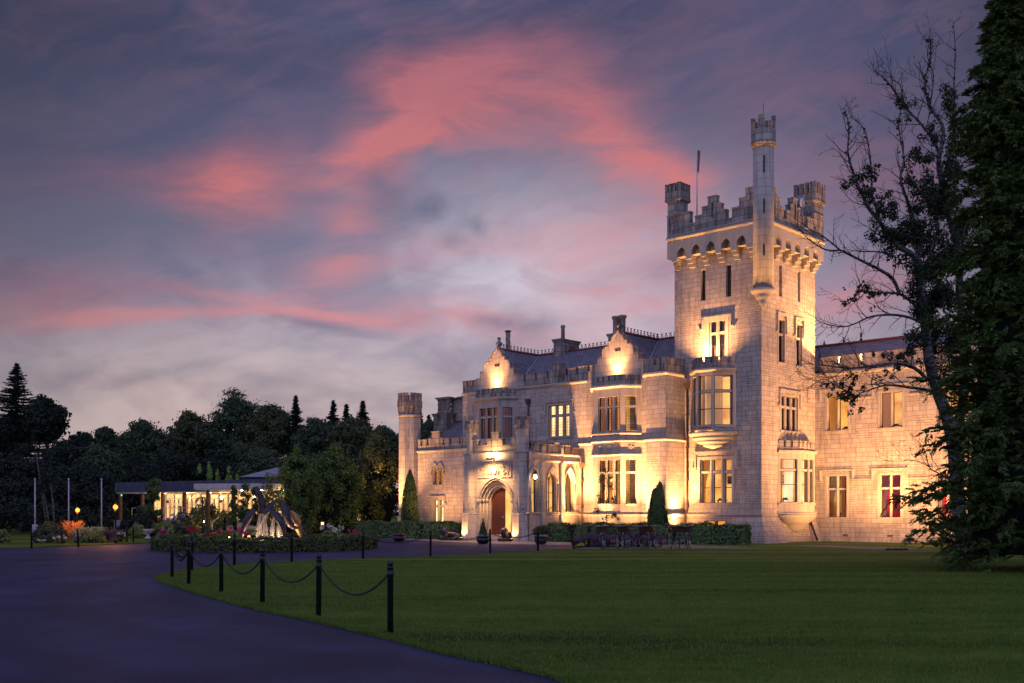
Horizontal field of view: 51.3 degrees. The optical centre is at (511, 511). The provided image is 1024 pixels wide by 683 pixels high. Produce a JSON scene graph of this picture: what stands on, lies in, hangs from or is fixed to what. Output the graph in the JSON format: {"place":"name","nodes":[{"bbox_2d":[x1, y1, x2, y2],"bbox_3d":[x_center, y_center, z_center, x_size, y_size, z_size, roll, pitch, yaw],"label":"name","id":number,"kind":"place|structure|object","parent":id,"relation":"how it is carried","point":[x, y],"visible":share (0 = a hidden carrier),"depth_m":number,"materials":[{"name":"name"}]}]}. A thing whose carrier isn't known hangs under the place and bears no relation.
{"place":"outdoors","nodes":[
{"label":"outdoors","id":0,"kind":"place"},
{"bbox_2d":[0,541,149,547],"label":"verge","id":1,"kind":"structure","parent":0,"point":[19,544],"depth_m":53.42,"materials":[{"name":"green plant"}]},
{"bbox_2d":[33,526,68,542],"bbox_3d":[-24.637,1.224,56.989,1.745,1.012,1.984,0,0,0],"label":"shrub","id":2,"kind":"object","parent":1,"relation":"on","point":[47,534],"visible":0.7,"depth_m":56.46,"materials":[{"name":"green plant"}]},
{"bbox_2d":[79,533,105,542],"bbox_3d":[-22.073,1.415,56.230,1.338,0.663,1.431,0,0,-15],"label":"hosta","id":3,"kind":"object","parent":1,"relation":"on","point":[95,537],"visible":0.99,"depth_m":55.92,"materials":[{"name":"green plant"}]},
{"bbox_2d":[213,530,278,535],"bbox_3d":[-15.400,1.350,62.500,6.000,0.640,6.000,0,0,0],"label":"grass mound","id":4,"kind":"object","parent":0,"point":[257,531],"depth_m":61.34,"materials":[{"name":"green plant"}]},
{"bbox_2d":[228,485,238,525],"bbox_3d":[-16.551,-0.390,63.505,0.709,2.482,0.694,0,0,31],"label":"slender tree","id":5,"kind":"object","parent":4,"relation":"on","point":[232,518],"visible":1,"depth_m":63.37,"materials":[{"name":"green plant"}]},
{"bbox_2d":[238,482,252,524],"bbox_3d":[-16.024,-0.481,64.097,0.901,2.666,0.933,0,0,0],"label":"slender tree","id":6,"kind":"object","parent":4,"relation":"on","point":[243,511],"visible":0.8,"depth_m":64.00,"materials":[{"name":"green plant"}]},
{"bbox_2d":[250,487,258,525],"bbox_3d":[-15.651,-0.330,64.685,0.718,2.424,0.724,0,0,0],"label":"slender tree","id":7,"kind":"object","parent":4,"relation":"on","point":[256,507],"visible":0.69,"depth_m":64.61,"materials":[{"name":"green plant"}]},
{"bbox_2d":[0,536,587,682],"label":"driveway","id":8,"kind":"structure","parent":0,"point":[116,613],"depth_m":14.52,"materials":[{"name":"grey asphalt"}]},
{"bbox_2d":[143,511,152,538],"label":"stone urn","id":9,"kind":"object","parent":8,"relation":"on","point":[148,529],"visible":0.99,"depth_m":65.88,"materials":[{"name":"grey stone"}]},
{"bbox_2d":[186,502,230,532],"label":"shrub","id":10,"kind":"object","parent":8,"relation":"on","point":[216,524],"visible":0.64,"depth_m":70.84,"materials":[{"name":"green plant"}]},
{"bbox_2d":[211,507,280,532],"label":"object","id":11,"kind":"structure","parent":8,"relation":"on","point":[249,527],"depth_m":70.59,"materials":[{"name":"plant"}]},
{"bbox_2d":[150,532,377,552],"bbox_3d":[-11.093,1.328,48.339,10.048,0.803,10.028,0,0,0],"label":"ring hedge","id":12,"kind":"object","parent":8,"relation":"on","point":[206,543],"visible":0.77,"depth_m":44.30,"materials":[{"name":"green plant"}]},
{"bbox_2d":[240,486,305,540],"bbox_3d":[-11.100,0.243,48.300,5.240,2.854,5.240,0,0,0],"label":"sculpture","id":13,"kind":"object","parent":8,"relation":"on","point":[291,519],"visible":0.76,"depth_m":48.34,"materials":[{"name":"grey metal"}]},
{"bbox_2d":[261,472,284,528],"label":"tree","id":14,"kind":"object","parent":8,"relation":"on","point":[267,521],"visible":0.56,"depth_m":66.36,"materials":[{"name":"green plant"}]},
{"bbox_2d":[476,518,488,543],"bbox_3d":[-1.500,0.990,55.300,0.697,1.320,0.696,0,0,-24],"label":"planter","id":15,"kind":"object","parent":8,"relation":"on","point":[485,538],"visible":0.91,"depth_m":55.13,"materials":[{"name":"green plant"}]},
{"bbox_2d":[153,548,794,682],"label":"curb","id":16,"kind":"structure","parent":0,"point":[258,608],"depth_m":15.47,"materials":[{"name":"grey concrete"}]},
{"bbox_2d":[383,538,571,544],"bbox_3d":[-3.162,1.649,61.961,4.448,0.001,20.598,0,0,-39],"label":"apron","id":17,"kind":"object","parent":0,"point":[547,543],"visible":0.55,"depth_m":57.58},
{"bbox_2d":[437,527,460,539],"bbox_3d":[-3.628,1.259,62.193,1.430,0.802,0.656,0,0,-12],"label":"lion statue","id":18,"kind":"object","parent":17,"relation":"on","point":[446,533],"visible":0.93,"depth_m":61.98,"materials":[{"name":"grey stone"}]},
{"bbox_2d":[532,525,551,543],"bbox_3d":[1.524,1.136,54.488,0.980,1.029,0.807,0,0,25],"label":"planter","id":19,"kind":"object","parent":17,"relation":"on","point":[543,538],"visible":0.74,"depth_m":54.27,"materials":[{"name":"green plant"}]},
{"bbox_2d":[4,513,952,548],"bbox_3d":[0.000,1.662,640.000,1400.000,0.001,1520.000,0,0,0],"label":"ground","id":20,"kind":"structure","parent":0,"point":[27,537],"depth_m":54.47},
{"bbox_2d":[0,412,31,527],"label":"woodland tree","id":21,"kind":"object","parent":20,"relation":"on","point":[13,436],"visible":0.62,"depth_m":106.72,"materials":[{"name":"green plant"}]},
{"bbox_2d":[0,495,43,532],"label":"laurel bush","id":22,"kind":"object","parent":20,"relation":"on","point":[13,505],"visible":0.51,"depth_m":83.52,"materials":[{"name":"green plant"}]},
{"bbox_2d":[0,446,63,528],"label":"woodland tree","id":23,"kind":"object","parent":20,"relation":"on","point":[15,472],"visible":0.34,"depth_m":90.02,"materials":[{"name":"green plant"}]},
{"bbox_2d":[12,440,52,520],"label":"birch","id":24,"kind":"object","parent":20,"relation":"on","point":[33,448],"visible":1,"depth_m":73.96,"materials":[{"name":"green plant"}]},
{"bbox_2d":[0,363,68,485],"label":"spruce","id":25,"kind":"object","parent":20,"relation":"on","point":[9,402],"visible":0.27,"depth_m":107.47,"materials":[{"name":"green plant"}]},
{"bbox_2d":[23,477,49,520],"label":"birch","id":26,"kind":"object","parent":20,"relation":"on","point":[43,487],"visible":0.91,"depth_m":73.98,"materials":[{"name":"green plant"}]},
{"bbox_2d":[14,502,72,532],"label":"laurel bush","id":27,"kind":"object","parent":20,"relation":"on","point":[26,522],"visible":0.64,"depth_m":80.94,"materials":[{"name":"green plant"}]},
{"bbox_2d":[17,394,71,446],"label":"woodland tree","id":28,"kind":"object","parent":20,"relation":"on","point":[44,420],"visible":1,"depth_m":102.91,"materials":[{"name":"green plant"}]},
{"bbox_2d":[38,470,60,521],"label":"birch","id":29,"kind":"object","parent":20,"relation":"on","point":[50,476],"visible":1,"depth_m":73.97,"materials":[{"name":"green plant"}]},
{"bbox_2d":[22,436,88,468],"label":"woodland tree","id":30,"kind":"object","parent":20,"relation":"on","point":[63,450],"visible":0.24,"depth_m":95.24,"materials":[{"name":"green plant"}]},
{"bbox_2d":[56,506,106,531],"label":"laurel bush","id":31,"kind":"object","parent":20,"relation":"on","point":[86,516],"visible":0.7,"depth_m":81.90,"materials":[{"name":"green plant"}]},
{"bbox_2d":[32,459,132,531],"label":"woodland tree","id":32,"kind":"object","parent":20,"relation":"on","point":[85,485],"visible":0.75,"depth_m":88.21,"materials":[{"name":"green plant"}]},
{"bbox_2d":[67,431,102,455],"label":"woodland tree","id":33,"kind":"object","parent":20,"relation":"on","point":[79,438],"visible":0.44,"depth_m":111.09,"materials":[{"name":"green plant"}]},
{"bbox_2d":[69,439,132,502],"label":"woodland tree","id":34,"kind":"object","parent":20,"relation":"on","point":[102,455],"visible":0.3,"depth_m":95.91,"materials":[{"name":"green plant"}]},
{"bbox_2d":[91,426,119,450],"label":"woodland tree","id":35,"kind":"object","parent":20,"relation":"on","point":[105,435],"visible":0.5,"depth_m":117.06,"materials":[{"name":"green plant"}]},
{"bbox_2d":[88,500,134,530],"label":"laurel bush","id":36,"kind":"object","parent":20,"relation":"on","point":[108,520],"visible":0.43,"depth_m":82.99,"materials":[{"name":"green plant"}]},
{"bbox_2d":[125,523,146,537],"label":"shrub","id":37,"kind":"object","parent":20,"relation":"on","point":[138,530],"visible":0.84,"depth_m":68.47,"materials":[{"name":"green plant"}]},
{"bbox_2d":[116,515,156,536],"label":"shrub","id":38,"kind":"object","parent":20,"relation":"on","point":[127,522],"visible":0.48,"depth_m":69.53,"materials":[{"name":"green plant"}]},
{"bbox_2d":[107,417,181,466],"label":"woodland tree","id":39,"kind":"object","parent":20,"relation":"on","point":[143,438],"visible":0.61,"depth_m":114.23,"materials":[{"name":"green plant"}]},
{"bbox_2d":[115,451,182,517],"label":"woodland tree","id":40,"kind":"object","parent":20,"relation":"on","point":[137,469],"visible":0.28,"depth_m":97.99,"materials":[{"name":"green plant"}]},
{"bbox_2d":[143,477,164,535],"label":"tree","id":41,"kind":"object","parent":20,"relation":"on","point":[152,488],"visible":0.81,"depth_m":71.84,"materials":[{"name":"green plant"}]},
{"bbox_2d":[151,521,178,534],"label":"shrub","id":42,"kind":"object","parent":20,"relation":"on","point":[166,525],"visible":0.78,"depth_m":69.38,"materials":[{"name":"green plant"}]},
{"bbox_2d":[148,450,203,480],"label":"woodland tree","id":43,"kind":"object","parent":20,"relation":"on","point":[169,461],"visible":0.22,"depth_m":101.62,"materials":[{"name":"green plant"}]},
{"bbox_2d":[166,511,205,533],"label":"shrub","id":44,"kind":"object","parent":20,"relation":"on","point":[180,519],"visible":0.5,"depth_m":70.60,"materials":[{"name":"purple plant"}]},
{"bbox_2d":[166,408,210,461],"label":"woodland tree","id":45,"kind":"object","parent":20,"relation":"on","point":[184,425],"visible":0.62,"depth_m":120.16,"materials":[{"name":"green plant"}]},
{"bbox_2d":[182,448,245,480],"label":"woodland tree","id":46,"kind":"object","parent":20,"relation":"on","point":[216,458],"visible":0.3,"depth_m":101.66,"materials":[{"name":"green plant"}]},
{"bbox_2d":[114,467,359,533],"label":"pavilion","id":47,"kind":"structure","parent":20,"relation":"on","point":[176,497],"depth_m":77.57,"materials":[{"name":"clear glass"}]},
{"bbox_2d":[190,387,285,458],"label":"woodland tree","id":48,"kind":"object","parent":20,"relation":"on","point":[213,435],"visible":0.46,"depth_m":117.76,"materials":[{"name":"green plant"}]},
{"bbox_2d":[212,436,284,479],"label":"woodland tree","id":49,"kind":"object","parent":20,"relation":"on","point":[257,459],"visible":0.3,"depth_m":101.70,"materials":[{"name":"green plant"}]},
{"bbox_2d":[241,400,299,454],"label":"woodland tree","id":50,"kind":"object","parent":20,"relation":"on","point":[267,426],"visible":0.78,"depth_m":116.27,"materials":[{"name":"green plant"}]},
{"bbox_2d":[280,395,305,458],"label":"spruce","id":51,"kind":"object","parent":20,"relation":"on","point":[295,420],"visible":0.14,"depth_m":115.76,"materials":[{"name":"green plant"}]},
{"bbox_2d":[273,444,326,533],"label":"hornbeam","id":52,"kind":"object","parent":20,"relation":"on","point":[302,491],"visible":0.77,"depth_m":68.13,"materials":[{"name":"green plant"}]},
{"bbox_2d":[287,415,336,457],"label":"woodland tree","id":53,"kind":"object","parent":20,"relation":"on","point":[311,434],"visible":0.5,"depth_m":113.06,"materials":[{"name":"green plant"}]},
{"bbox_2d":[325,400,339,425],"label":"spruce","id":54,"kind":"object","parent":20,"relation":"on","point":[332,418],"visible":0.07,"depth_m":117.77,"materials":[{"name":"green plant"}]},
{"bbox_2d":[308,440,371,532],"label":"hornbeam","id":55,"kind":"object","parent":20,"relation":"on","point":[341,504],"visible":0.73,"depth_m":70.56,"materials":[{"name":"green plant"}]},
{"bbox_2d":[319,414,373,462],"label":"woodland tree","id":56,"kind":"object","parent":20,"relation":"on","point":[349,431],"visible":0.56,"depth_m":110.45,"materials":[{"name":"green plant"}]},
{"bbox_2d":[345,448,398,516],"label":"woodland tree","id":57,"kind":"object","parent":20,"relation":"on","point":[395,493],"depth_m":97.72,"materials":[{"name":"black plant"}]},
{"bbox_2d":[349,427,398,521],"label":"hornbeam","id":58,"kind":"object","parent":20,"relation":"on","point":[381,480],"visible":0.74,"depth_m":73.10,"materials":[{"name":"green plant"}]},
{"bbox_2d":[358,422,398,468],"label":"woodland tree","id":59,"kind":"object","parent":20,"relation":"on","point":[391,437],"visible":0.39,"depth_m":104.05,"materials":[{"name":"green plant"}]},
{"bbox_2d":[354,520,461,538],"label":"clipped hedge","id":60,"kind":"object","parent":20,"relation":"on","point":[410,529],"visible":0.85,"depth_m":65.65,"materials":[{"name":"green plant"}]},
{"bbox_2d":[400,469,419,521],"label":"yew","id":61,"kind":"object","parent":20,"relation":"on","point":[409,507],"visible":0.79,"depth_m":68.93,"materials":[{"name":"green plant"}]},
{"bbox_2d":[421,419,432,439],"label":"woodland tree","id":62,"kind":"object","parent":20,"relation":"on","point":[426,429],"visible":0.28,"depth_m":108.87,"materials":[{"name":"green plant"}]},
{"bbox_2d":[594,468,619,533],"bbox_3d":[4.993,-0.341,55.830,1.151,3.982,1.295,0,0,-33],"label":"sapling","id":63,"kind":"object","parent":20,"relation":"on","point":[614,514],"visible":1,"depth_m":55.89,"materials":[{"name":"green plant"}]},
{"bbox_2d":[577,545,661,546],"bbox_3d":[5.125,1.638,50.925,4.350,0.001,3.150,0,0,0],"label":"flower bed","id":64,"kind":"object","parent":20,"relation":"on","point":[625,546],"visible":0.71,"depth_m":50.58,"materials":[{"name":"soil"}]},
{"bbox_2d":[570,532,600,546],"bbox_3d":[3.551,1.314,50.657,1.560,0.766,1.470,0,0,0],"label":"lavender bush","id":65,"kind":"object","parent":64,"relation":"on","point":[587,537],"visible":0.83,"depth_m":50.23,"materials":[{"name":"purple plant"}]},
{"bbox_2d":[547,521,751,544],"bbox_3d":[7.101,1.093,57.125,11.592,1.271,1.259,0,0,31],"label":"clipped hedge","id":66,"kind":"object","parent":20,"relation":"on","point":[726,533],"visible":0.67,"depth_m":55.60,"materials":[{"name":"green plant"}]},
{"bbox_2d":[647,481,668,542],"bbox_3d":[7.756,0.030,56.919,1.392,3.418,1.371,0,0,0],"label":"yew","id":67,"kind":"object","parent":20,"relation":"on","point":[657,513],"visible":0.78,"depth_m":56.58,"materials":[{"name":"green plant"}]},
{"bbox_2d":[397,103,977,543],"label":"castle","id":68,"kind":"structure","parent":20,"relation":"on","point":[519,443],"depth_m":58.96,"materials":[{"name":"stone"}]},
{"bbox_2d":[428,496,446,521],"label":"window","id":69,"kind":"structure","parent":68,"relation":"in","point":[439,501],"depth_m":69.88,"materials":[{"name":"stone"}]},
{"bbox_2d":[479,407,497,440],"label":"window","id":70,"kind":"structure","parent":68,"relation":"in","point":[488,416],"depth_m":66.47,"materials":[{"name":"stone"}]},
{"bbox_2d":[473,388,516,444],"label":"bay window","id":71,"kind":"structure","parent":68,"relation":"in","point":[491,397],"depth_m":65.76,"materials":[{"name":"stone"}]},
{"bbox_2d":[492,488,505,534],"bbox_3d":[-0.794,-0.040,61.442,1.020,2.700,0.150,0,0,43],"label":"door","id":72,"kind":"structure","parent":68,"relation":"in","point":[499,497],"depth_m":61.44,"materials":[{"name":"brown wood"}]},
{"bbox_2d":[502,407,511,439],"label":"window","id":73,"kind":"structure","parent":68,"relation":"in","point":[506,411],"depth_m":66.02,"materials":[{"name":"glass"}]},
{"bbox_2d":[526,465,540,513],"bbox_3d":[1.147,-1.272,59.516,0.370,2.723,1.060,0,0,43],"label":"window","id":74,"kind":"structure","parent":68,"relation":"in","point":[533,466],"depth_m":59.58,"materials":[{"name":"stone"}]},
{"bbox_2d":[546,466,559,513],"bbox_3d":[2.211,-1.272,60.671,0.370,2.723,1.100,0,0,43],"label":"window","id":75,"kind":"structure","parent":68,"relation":"in","point":[547,478],"depth_m":60.76,"materials":[{"name":"stone"}]},
{"bbox_2d":[542,399,574,438],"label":"window","id":76,"kind":"structure","parent":68,"relation":"in","point":[560,417],"depth_m":63.69,"materials":[{"name":"glass"}]},
{"bbox_2d":[565,466,576,513],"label":"window","id":77,"kind":"structure","parent":68,"relation":"in","point":[569,467],"depth_m":61.99,"materials":[{"name":"stone"}]},
{"bbox_2d":[597,396,629,433],"bbox_3d":[5.716,-5.500,60.100,1.560,2.400,0.950,0,0,43],"label":"window","id":78,"kind":"structure","parent":68,"relation":"in","point":[609,407],"depth_m":59.98,"materials":[{"name":"glass"}]},
{"bbox_2d":[597,460,629,505],"bbox_3d":[5.716,-1.680,60.100,1.560,2.960,0.950,0,0,43],"label":"window","id":79,"kind":"structure","parent":68,"relation":"in","point":[612,466],"depth_m":59.90,"materials":[{"name":"glass"}]},
{"bbox_2d":[590,374,641,523],"bbox_3d":[5.609,-2.990,60.229,3.682,9.320,1.173,0,0,43],"label":"bay window","id":80,"kind":"structure","parent":68,"relation":"in","point":[622,445],"depth_m":59.39,"materials":[{"name":"stone"}]},
{"bbox_2d":[625,460,636,505],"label":"window","id":81,"kind":"structure","parent":68,"relation":"in","point":[626,472],"depth_m":59.41,"materials":[{"name":"glass"}]},
{"bbox_2d":[692,376,705,428],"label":"window","id":82,"kind":"structure","parent":68,"relation":"in","point":[694,426],"depth_m":58.69,"materials":[{"name":"glass"}]},
{"bbox_2d":[698,375,715,427],"bbox_3d":[10.608,-6.000,57.575,0.800,3.160,0.900,0,0,43],"label":"window","id":83,"kind":"structure","parent":68,"relation":"in","point":[708,378],"depth_m":57.59,"materials":[{"name":"glass"}]},
{"bbox_2d":[692,450,738,504],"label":"window","id":84,"kind":"structure","parent":68,"relation":"in","point":[717,476],"depth_m":58.52,"materials":[{"name":"glass"}]},
{"bbox_2d":[699,313,733,359],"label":"window","id":85,"kind":"structure","parent":68,"relation":"in","point":[719,330],"depth_m":57.95,"materials":[{"name":"stone"}]},
{"bbox_2d":[715,375,732,426],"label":"window","id":86,"kind":"structure","parent":68,"relation":"in","point":[722,390],"depth_m":57.36,"materials":[{"name":"glass"}]},
{"bbox_2d":[775,311,788,364],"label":"window","id":87,"kind":"structure","parent":68,"relation":"in","point":[780,341],"depth_m":57.85,"materials":[{"name":"stone"}]},
{"bbox_2d":[781,459,797,502],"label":"window","id":88,"kind":"structure","parent":68,"relation":"in","point":[794,469],"depth_m":57.57,"materials":[{"name":"stone"}]},
{"bbox_2d":[778,388,802,433],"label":"window","id":89,"kind":"structure","parent":68,"relation":"in","point":[787,406],"depth_m":58.47,"materials":[{"name":"stone"}]},
{"bbox_2d":[784,459,809,502],"bbox_3d":[15.562,-1.690,58.273,1.100,2.820,0.800,0,0,43],"label":"window","id":90,"kind":"structure","parent":68,"relation":"in","point":[788,475],"depth_m":58.26,"materials":[{"name":"glass"}]},
{"bbox_2d":[793,316,805,368],"bbox_3d":[15.818,-9.345,59.070,0.380,2.790,1.320,0,0,43],"label":"window","id":91,"kind":"structure","parent":68,"relation":"in","point":[796,331],"depth_m":59.27,"materials":[{"name":"stone"}]},
{"bbox_2d":[803,460,814,503],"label":"window","id":92,"kind":"structure","parent":68,"relation":"in","point":[810,461],"depth_m":58.69,"materials":[{"name":"stone"}]},
{"bbox_2d":[825,473,848,518],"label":"window","id":93,"kind":"structure","parent":68,"relation":"in","point":[838,485],"depth_m":59.83,"materials":[{"name":"stone"}]},
{"bbox_2d":[825,394,849,432],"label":"window","id":94,"kind":"structure","parent":68,"relation":"in","point":[838,420],"depth_m":59.99,"materials":[{"name":"stone"}]},
{"bbox_2d":[877,472,902,519],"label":"window","id":95,"kind":"structure","parent":68,"relation":"in","point":[888,483],"depth_m":57.93,"materials":[{"name":"stone"}]},
{"bbox_2d":[878,389,903,429],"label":"window","id":96,"kind":"structure","parent":68,"relation":"in","point":[892,404],"depth_m":57.90,"materials":[{"name":"stone"}]},
{"bbox_2d":[933,471,951,519],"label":"window","id":97,"kind":"structure","parent":68,"relation":"in","point":[940,503],"depth_m":55.88,"materials":[{"name":"stone"}]},
{"bbox_2d":[0,0,1008,511],"label":"sky","id":98,"kind":"structure","parent":0,"point":[320,202],"materials":[{"name":"purple"}]},
{"bbox_2d":[161,549,1023,682],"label":"lawn","id":99,"kind":"structure","parent":0,"point":[698,556],"depth_m":17.38,"materials":[{"name":"green plant"}]},
{"bbox_2d":[219,545,223,591],"bbox_3d":[-5.890,1.155,21.610,0.116,0.990,0.104,0,0,19],"label":"bollard","id":100,"kind":"object","parent":99,"relation":"on","point":[221,548],"visible":0.98,"depth_m":21.57,"materials":[{"name":"black metal"}]},
{"bbox_2d":[260,549,265,602],"bbox_3d":[-4.452,1.155,19.046,0.106,0.991,0.114,0,0,12],"label":"bollard","id":101,"kind":"object","parent":99,"relation":"on","point":[262,577],"visible":0.98,"depth_m":19.02,"materials":[{"name":"black metal"}]},
{"bbox_2d":[316,554,321,615],"bbox_3d":[-3.012,1.155,16.646,0.106,0.991,0.114,0,0,11],"label":"bollard","id":102,"kind":"object","parent":99,"relation":"on","point":[318,583],"visible":0.98,"depth_m":16.62,"materials":[{"name":"black metal"}]},
{"bbox_2d":[387,561,393,632],"bbox_3d":[-1.640,1.155,14.380,0.104,0.990,0.116,0,0,10],"label":"bollard","id":103,"kind":"object","parent":99,"relation":"on","point":[390,572],"visible":0.99,"depth_m":14.34,"materials":[{"name":"black metal"}]},
{"bbox_2d":[768,10,975,557],"bbox_3d":[13.069,-8.215,37.336,9.031,20.828,3.448,0,0,-20],"label":"ivy clad tree","id":104,"kind":"object","parent":99,"relation":"on","point":[925,303],"visible":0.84,"depth_m":37.42,"materials":[{"name":"green plant"}]},
{"bbox_2d":[880,0,1023,572],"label":"cypress","id":105,"kind":"object","parent":99,"relation":"on","point":[991,468],"visible":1,"depth_m":28.96,"materials":[{"name":"green plant"}]},
{"bbox_2d":[576,545,764,548],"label":"path","id":106,"kind":"structure","parent":0,"point":[699,547],"depth_m":49.39,"materials":[{"name":"grey gravel"}]},
{"bbox_2d":[622,525,649,548],"bbox_3d":[5.505,1.119,47.675,0.646,1.056,1.836,-4,2,-38],"label":"bicycle","id":107,"kind":"object","parent":106,"relation":"on","point":[641,530],"visible":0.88,"depth_m":47.45,"materials":[{"name":"black metal"}]},
{"bbox_2d":[666,525,682,548],"bbox_3d":[7.194,1.119,47.485,0.646,1.056,1.836,-3,0,-8],"label":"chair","id":108,"kind":"object","parent":106,"relation":"on","point":[677,529],"visible":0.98,"depth_m":47.00,"materials":[{"name":"black metal"}]},
{"bbox_2d":[793,545,927,548],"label":"path","id":109,"kind":"structure","parent":0,"point":[863,547],"depth_m":49.39,"materials":[{"name":"grey gravel"}]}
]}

